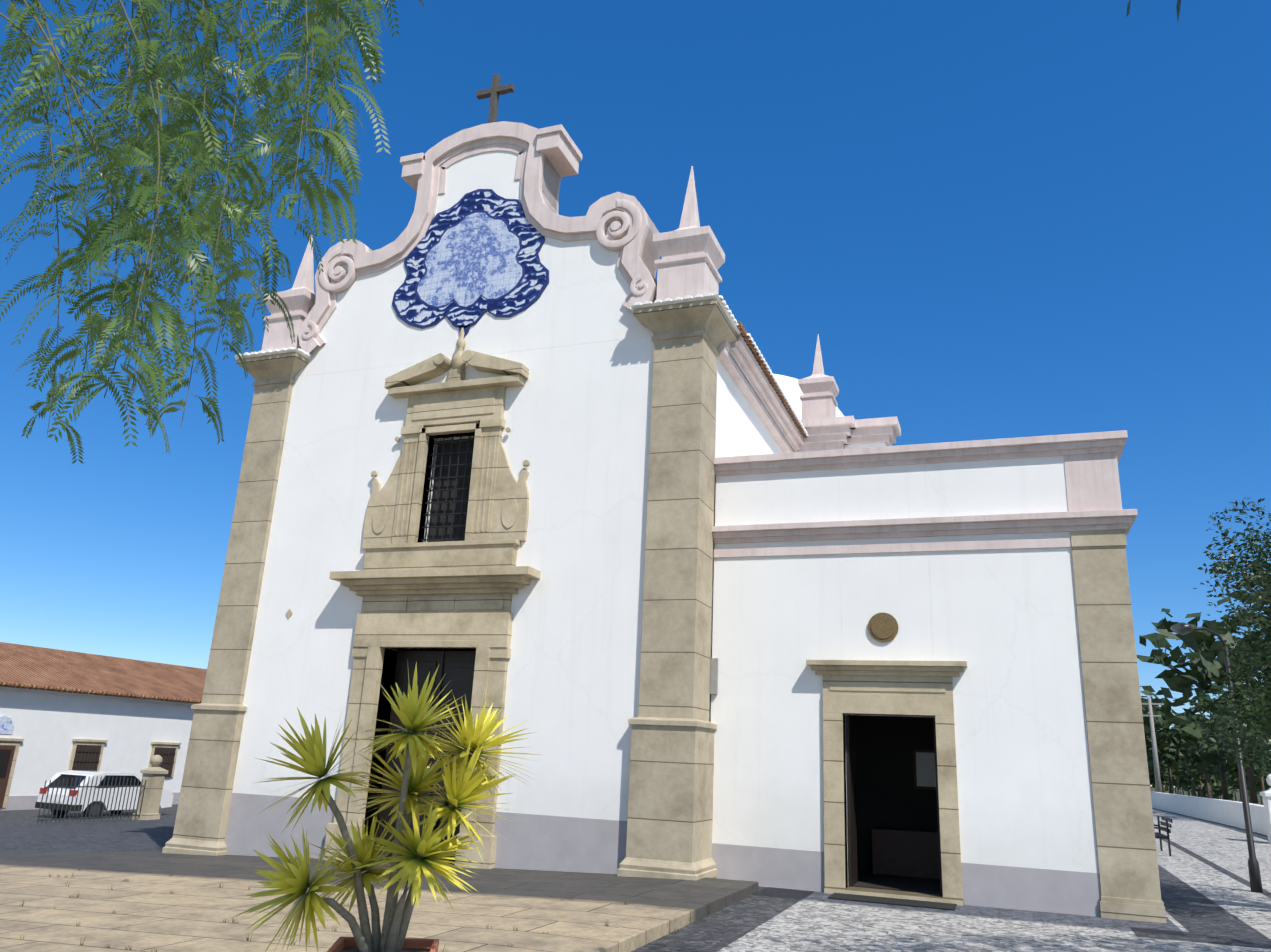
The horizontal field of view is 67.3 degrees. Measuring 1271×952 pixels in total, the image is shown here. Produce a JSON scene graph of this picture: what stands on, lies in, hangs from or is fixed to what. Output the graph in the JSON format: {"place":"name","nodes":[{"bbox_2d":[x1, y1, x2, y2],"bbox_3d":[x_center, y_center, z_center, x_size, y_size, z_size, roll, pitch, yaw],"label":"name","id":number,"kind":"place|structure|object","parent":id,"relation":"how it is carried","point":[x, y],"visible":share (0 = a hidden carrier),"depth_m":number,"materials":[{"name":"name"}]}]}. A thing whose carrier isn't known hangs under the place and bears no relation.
{"place":"outdoors","nodes":[
{"label":"outdoors","id":0,"kind":"place"},
{"bbox_2d":[0,0,423,463],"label":"pepper tree","id":1,"kind":"object","parent":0,"point":[160,141],"depth_m":2.65,"materials":[{"name":"green plant"}]},
{"bbox_2d":[0,786,1270,951],"bbox_3d":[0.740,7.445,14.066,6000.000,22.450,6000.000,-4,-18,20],"label":"ground","id":2,"kind":"structure","parent":0,"point":[1211,901],"depth_m":12.90,"materials":[{"name":"grey stone"}]},
{"bbox_2d":[37,755,167,822],"bbox_3d":[-17.329,10.205,31.176,0.620,2.180,4.422,-4,-18,20],"label":"fence","id":3,"kind":"object","parent":2,"relation":"on","point":[150,792],"visible":1,"depth_m":32.22,"materials":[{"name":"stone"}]},
{"bbox_2d":[0,642,206,810],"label":"house","id":4,"kind":"structure","parent":2,"relation":"on","point":[62,710],"depth_m":39.14,"materials":[{"name":"white paint"}]},
{"bbox_2d":[35,770,172,818],"bbox_3d":[-19.145,11.556,34.707,1.800,1.550,4.290,-4,-18,20],"label":"parked car","id":5,"kind":"object","parent":2,"relation":"on","point":[166,798],"visible":0.5,"depth_m":33.44,"materials":[{"name":"white paint"}]},
{"bbox_2d":[0,851,757,951],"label":"paved terrace","id":6,"kind":"structure","parent":2,"relation":"on","point":[193,911],"depth_m":11.19,"materials":[{"name":"stone"}]},
{"bbox_2d":[20,869,715,951],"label":"paving weeds","id":7,"kind":"object","parent":6,"relation":"on","point":[605,924],"visible":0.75,"depth_m":10.49,"materials":[{"name":"green plant"}]},
{"bbox_2d":[327,937,438,951],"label":"terracotta pot","id":8,"kind":"object","parent":6,"relation":"on","point":[344,944],"visible":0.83,"depth_m":5.86,"materials":[{"name":"orange ceramic"}]},
{"bbox_2d":[231,660,542,951],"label":"yucca plant","id":9,"kind":"object","parent":8,"relation":"on","point":[466,784],"visible":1,"depth_m":5.77,"materials":[{"name":"green plant"}]},
{"bbox_2d":[162,74,900,880],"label":"church","id":10,"kind":"structure","parent":6,"relation":"on","point":[502,414],"depth_m":17.79,"materials":[{"name":"paint"}]},
{"bbox_2d":[710,430,1166,922],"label":"sacristy","id":11,"kind":"structure","parent":2,"relation":"on","point":[928,695],"depth_m":15.18,"materials":[{"name":"white paint"}]},
{"bbox_2d":[1141,697,1163,792],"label":"power poles","id":12,"kind":"object","parent":2,"relation":"on","point":[1156,763],"visible":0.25,"depth_m":66.53,"materials":[{"name":"concrete"}]},
{"bbox_2d":[1126,0,1180,19],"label":"tree leaves","id":13,"kind":"object","parent":2,"relation":"on","point":[1177,6],"visible":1,"depth_m":4.74,"materials":[{"name":"green plant"}]},
{"bbox_2d":[1154,816,1172,855],"bbox_3d":[12.770,8.810,23.428,0.580,0.850,1.600,-4,-18,20],"label":"park bench","id":14,"kind":"object","parent":2,"relation":"on","point":[1159,836],"visible":0.58,"depth_m":22.84,"materials":[{"name":"metal"}]},
{"bbox_2d":[1137,566,1270,804],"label":"distant trees","id":15,"kind":"object","parent":2,"relation":"on","point":[1187,762],"visible":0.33,"depth_m":58.38,"materials":[{"name":"green plant"}]},
{"bbox_2d":[1150,774,1270,843],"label":"parapet wall","id":16,"kind":"structure","parent":2,"relation":"on","point":[1227,812],"depth_m":36.14,"materials":[{"name":"white paint"}]},
{"bbox_2d":[1170,622,1262,892],"bbox_3d":[10.407,4.988,17.154,1.329,4.600,0.386,10,-18,-23],"label":"lamp post","id":17,"kind":"object","parent":2,"relation":"on","point":[1181,628],"visible":0.92,"depth_m":17.07,"materials":[{"name":"metal"}]},
{"bbox_2d":[1184,498,1270,774],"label":"tree","id":18,"kind":"object","parent":2,"relation":"on","point":[1259,688],"visible":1,"depth_m":14.77,"materials":[{"name":"green plant"}]},
{"bbox_2d":[0,0,1270,787],"label":"sky","id":19,"kind":"structure","parent":0,"point":[989,219],"materials":[{"name":"blue"}]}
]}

